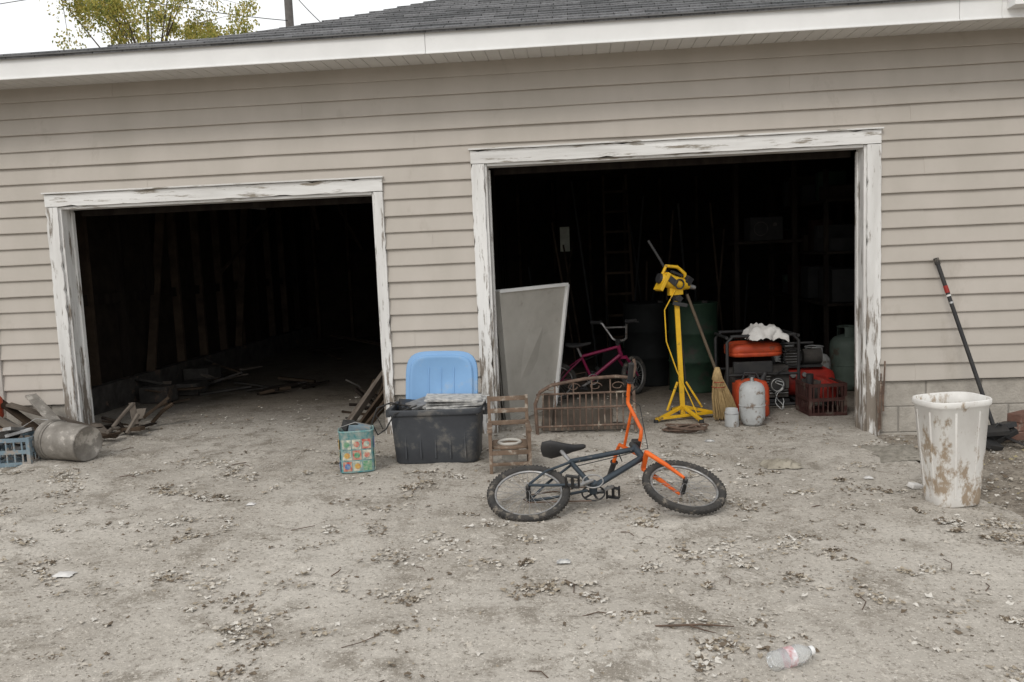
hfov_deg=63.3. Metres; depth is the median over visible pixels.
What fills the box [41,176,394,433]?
door frame
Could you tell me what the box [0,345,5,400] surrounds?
side siding and corners
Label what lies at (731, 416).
paint can
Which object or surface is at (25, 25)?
sky
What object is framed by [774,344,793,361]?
portable generator
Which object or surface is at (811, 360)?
air compressor
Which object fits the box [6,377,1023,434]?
foundation blocks
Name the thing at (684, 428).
coiled cable
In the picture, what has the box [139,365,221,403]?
concrete rubble blocks
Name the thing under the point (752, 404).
propane cylinder
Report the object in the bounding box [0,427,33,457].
crate scrap
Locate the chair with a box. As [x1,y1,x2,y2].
[487,394,531,473]
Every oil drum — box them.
[622,300,672,386]
[667,300,718,392]
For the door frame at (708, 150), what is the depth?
6.24 m
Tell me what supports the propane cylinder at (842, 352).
on the garage floor
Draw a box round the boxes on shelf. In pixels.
[782,171,854,301]
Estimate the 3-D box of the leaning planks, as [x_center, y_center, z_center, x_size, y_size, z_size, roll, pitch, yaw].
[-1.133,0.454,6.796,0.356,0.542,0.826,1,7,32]
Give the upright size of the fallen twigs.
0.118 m
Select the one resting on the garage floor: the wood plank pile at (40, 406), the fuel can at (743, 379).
the fuel can at (743, 379)
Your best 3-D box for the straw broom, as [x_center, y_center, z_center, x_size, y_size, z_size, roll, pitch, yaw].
[1.640,0.129,6.772,0.421,1.036,0.120,-1,6,13]
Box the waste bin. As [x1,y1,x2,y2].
[912,391,991,507]
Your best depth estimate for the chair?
5.39 m
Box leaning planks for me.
[346,371,384,424]
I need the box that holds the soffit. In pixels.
[0,17,1023,89]
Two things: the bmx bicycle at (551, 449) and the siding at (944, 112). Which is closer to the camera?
the bmx bicycle at (551, 449)
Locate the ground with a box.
[0,410,1023,518]
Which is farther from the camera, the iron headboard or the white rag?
the white rag
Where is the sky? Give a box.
[0,0,433,53]
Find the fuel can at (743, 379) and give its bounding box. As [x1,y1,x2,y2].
[733,371,769,416]
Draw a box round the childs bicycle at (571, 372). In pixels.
[558,319,645,399]
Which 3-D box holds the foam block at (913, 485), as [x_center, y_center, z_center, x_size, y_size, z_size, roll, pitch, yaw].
[2.329,0.837,4.795,0.077,0.044,0.051,-4,6,-18]
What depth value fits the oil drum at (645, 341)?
8.54 m
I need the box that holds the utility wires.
[0,0,319,21]
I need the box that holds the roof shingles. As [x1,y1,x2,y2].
[0,0,924,58]
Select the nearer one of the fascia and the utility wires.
the fascia
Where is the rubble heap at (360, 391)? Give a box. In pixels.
[341,379,382,418]
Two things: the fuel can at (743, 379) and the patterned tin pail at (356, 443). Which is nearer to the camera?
the patterned tin pail at (356, 443)
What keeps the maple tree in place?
on the ground
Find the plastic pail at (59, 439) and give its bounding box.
[20,418,102,460]
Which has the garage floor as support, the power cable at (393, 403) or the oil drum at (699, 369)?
the oil drum at (699, 369)
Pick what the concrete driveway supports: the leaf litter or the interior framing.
the leaf litter
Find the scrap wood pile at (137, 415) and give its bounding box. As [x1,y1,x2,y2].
[90,396,173,438]
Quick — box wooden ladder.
[602,174,634,347]
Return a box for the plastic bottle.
[766,644,815,670]
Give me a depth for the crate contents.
6.99 m
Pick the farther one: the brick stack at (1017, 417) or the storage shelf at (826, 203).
the storage shelf at (826, 203)
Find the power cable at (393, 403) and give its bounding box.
[371,402,416,434]
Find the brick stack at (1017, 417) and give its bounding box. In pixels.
[1002,410,1023,440]
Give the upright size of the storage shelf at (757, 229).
2.500 m
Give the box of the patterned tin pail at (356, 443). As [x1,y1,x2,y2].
[338,420,375,473]
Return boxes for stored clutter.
[528,181,810,384]
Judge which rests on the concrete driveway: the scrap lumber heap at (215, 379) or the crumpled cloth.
the crumpled cloth
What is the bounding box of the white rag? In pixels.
[742,322,789,341]
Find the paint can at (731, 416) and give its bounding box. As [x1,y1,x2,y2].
[724,407,738,426]
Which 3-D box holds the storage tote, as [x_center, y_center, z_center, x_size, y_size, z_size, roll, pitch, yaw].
[-0.506,0.620,5.765,0.700,0.376,0.453,-2,6,5]
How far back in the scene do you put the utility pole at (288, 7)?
27.73 m
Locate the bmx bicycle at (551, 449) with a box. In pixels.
[487,362,726,521]
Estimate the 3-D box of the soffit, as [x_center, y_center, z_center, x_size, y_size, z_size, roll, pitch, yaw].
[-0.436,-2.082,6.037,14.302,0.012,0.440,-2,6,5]
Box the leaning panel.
[496,283,569,419]
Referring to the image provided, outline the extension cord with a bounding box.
[775,380,783,409]
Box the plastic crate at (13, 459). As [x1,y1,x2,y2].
[0,431,40,467]
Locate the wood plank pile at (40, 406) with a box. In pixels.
[0,393,118,459]
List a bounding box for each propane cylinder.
[739,375,765,426]
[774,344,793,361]
[804,345,830,368]
[829,325,854,390]
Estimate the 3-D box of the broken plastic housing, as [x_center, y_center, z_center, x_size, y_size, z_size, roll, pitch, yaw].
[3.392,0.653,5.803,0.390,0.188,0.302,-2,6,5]
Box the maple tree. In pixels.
[39,0,260,49]
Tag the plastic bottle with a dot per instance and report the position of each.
(786, 657)
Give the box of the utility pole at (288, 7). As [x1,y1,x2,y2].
[284,0,293,26]
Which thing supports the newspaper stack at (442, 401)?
in the storage tote
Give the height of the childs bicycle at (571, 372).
0.776 m
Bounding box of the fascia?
[0,0,1023,79]
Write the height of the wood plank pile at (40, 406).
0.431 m
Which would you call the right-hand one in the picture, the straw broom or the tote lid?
the straw broom
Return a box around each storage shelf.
[729,160,802,346]
[769,169,854,356]
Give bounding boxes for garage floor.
[94,332,858,432]
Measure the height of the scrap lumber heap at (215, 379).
0.250 m
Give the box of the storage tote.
[385,401,487,463]
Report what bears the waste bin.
on the concrete driveway
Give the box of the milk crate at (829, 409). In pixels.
[795,377,846,415]
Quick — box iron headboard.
[534,359,637,434]
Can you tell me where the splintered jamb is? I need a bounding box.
[876,361,885,434]
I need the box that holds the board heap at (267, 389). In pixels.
[198,376,329,395]
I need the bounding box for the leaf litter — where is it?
[0,377,1023,681]
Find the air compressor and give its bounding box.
[771,341,834,403]
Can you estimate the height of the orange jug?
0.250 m
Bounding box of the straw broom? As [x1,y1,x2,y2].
[686,294,739,419]
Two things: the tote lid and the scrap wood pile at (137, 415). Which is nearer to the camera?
the tote lid
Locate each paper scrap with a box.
[52,571,75,576]
[557,559,569,562]
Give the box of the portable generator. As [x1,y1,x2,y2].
[714,329,799,405]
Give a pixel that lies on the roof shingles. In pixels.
(438, 16)
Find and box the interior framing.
[73,144,864,415]
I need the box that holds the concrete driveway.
[0,429,1023,681]
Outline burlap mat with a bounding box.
[860,443,919,462]
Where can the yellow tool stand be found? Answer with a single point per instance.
(676, 284)
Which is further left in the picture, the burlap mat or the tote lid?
the tote lid
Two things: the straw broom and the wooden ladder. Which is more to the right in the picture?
the straw broom
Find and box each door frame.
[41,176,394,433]
[468,127,883,435]
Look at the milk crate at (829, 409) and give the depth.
6.90 m
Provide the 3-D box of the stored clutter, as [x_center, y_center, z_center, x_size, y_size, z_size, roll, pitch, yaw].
[1.700,-0.746,9.787,3.086,2.344,2.904,-2,6,5]
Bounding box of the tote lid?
[406,351,477,399]
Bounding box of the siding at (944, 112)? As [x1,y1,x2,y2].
[0,28,1023,405]
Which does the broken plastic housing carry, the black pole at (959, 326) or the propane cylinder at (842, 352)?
the black pole at (959, 326)
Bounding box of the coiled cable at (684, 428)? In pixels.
[662,423,708,432]
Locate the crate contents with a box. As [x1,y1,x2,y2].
[800,373,837,398]
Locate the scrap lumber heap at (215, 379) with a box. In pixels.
[135,358,261,405]
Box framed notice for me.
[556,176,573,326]
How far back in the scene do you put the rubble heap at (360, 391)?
7.38 m
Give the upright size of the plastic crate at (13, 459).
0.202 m
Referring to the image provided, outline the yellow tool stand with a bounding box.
[647,240,712,422]
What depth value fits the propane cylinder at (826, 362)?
7.77 m
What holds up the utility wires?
attached to the utility pole at (288, 7)
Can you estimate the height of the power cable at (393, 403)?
0.220 m
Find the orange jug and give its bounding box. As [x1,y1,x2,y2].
[0,396,3,417]
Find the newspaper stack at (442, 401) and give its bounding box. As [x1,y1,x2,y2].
[398,394,489,414]
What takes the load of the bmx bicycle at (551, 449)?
on the concrete driveway
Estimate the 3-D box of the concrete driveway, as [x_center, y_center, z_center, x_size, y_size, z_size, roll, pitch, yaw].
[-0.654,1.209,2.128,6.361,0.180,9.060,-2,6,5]
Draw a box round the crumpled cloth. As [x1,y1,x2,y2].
[759,458,803,468]
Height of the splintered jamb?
0.570 m
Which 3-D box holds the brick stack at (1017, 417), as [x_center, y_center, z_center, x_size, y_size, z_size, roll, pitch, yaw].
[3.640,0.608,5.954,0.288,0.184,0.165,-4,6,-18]
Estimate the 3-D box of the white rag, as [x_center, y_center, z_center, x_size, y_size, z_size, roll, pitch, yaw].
[2.216,-0.086,7.305,0.370,0.161,0.399,-2,6,5]
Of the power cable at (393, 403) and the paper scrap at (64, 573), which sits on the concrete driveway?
the paper scrap at (64, 573)
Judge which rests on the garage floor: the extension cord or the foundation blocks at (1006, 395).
the extension cord
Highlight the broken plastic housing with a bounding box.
[986,421,1023,450]
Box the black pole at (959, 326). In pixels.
[933,257,994,424]
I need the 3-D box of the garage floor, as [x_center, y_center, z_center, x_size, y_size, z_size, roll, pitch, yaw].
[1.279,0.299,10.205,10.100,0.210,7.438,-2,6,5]
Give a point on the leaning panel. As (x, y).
(531, 322)
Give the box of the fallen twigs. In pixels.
[73,444,989,681]
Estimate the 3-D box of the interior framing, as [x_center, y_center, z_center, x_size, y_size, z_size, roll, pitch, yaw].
[1.218,-0.972,10.139,10.075,2.650,7.295,-2,6,5]
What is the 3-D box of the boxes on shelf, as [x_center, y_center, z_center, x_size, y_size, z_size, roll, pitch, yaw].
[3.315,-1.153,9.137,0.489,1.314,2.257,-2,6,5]
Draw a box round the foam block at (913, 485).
[907,482,922,488]

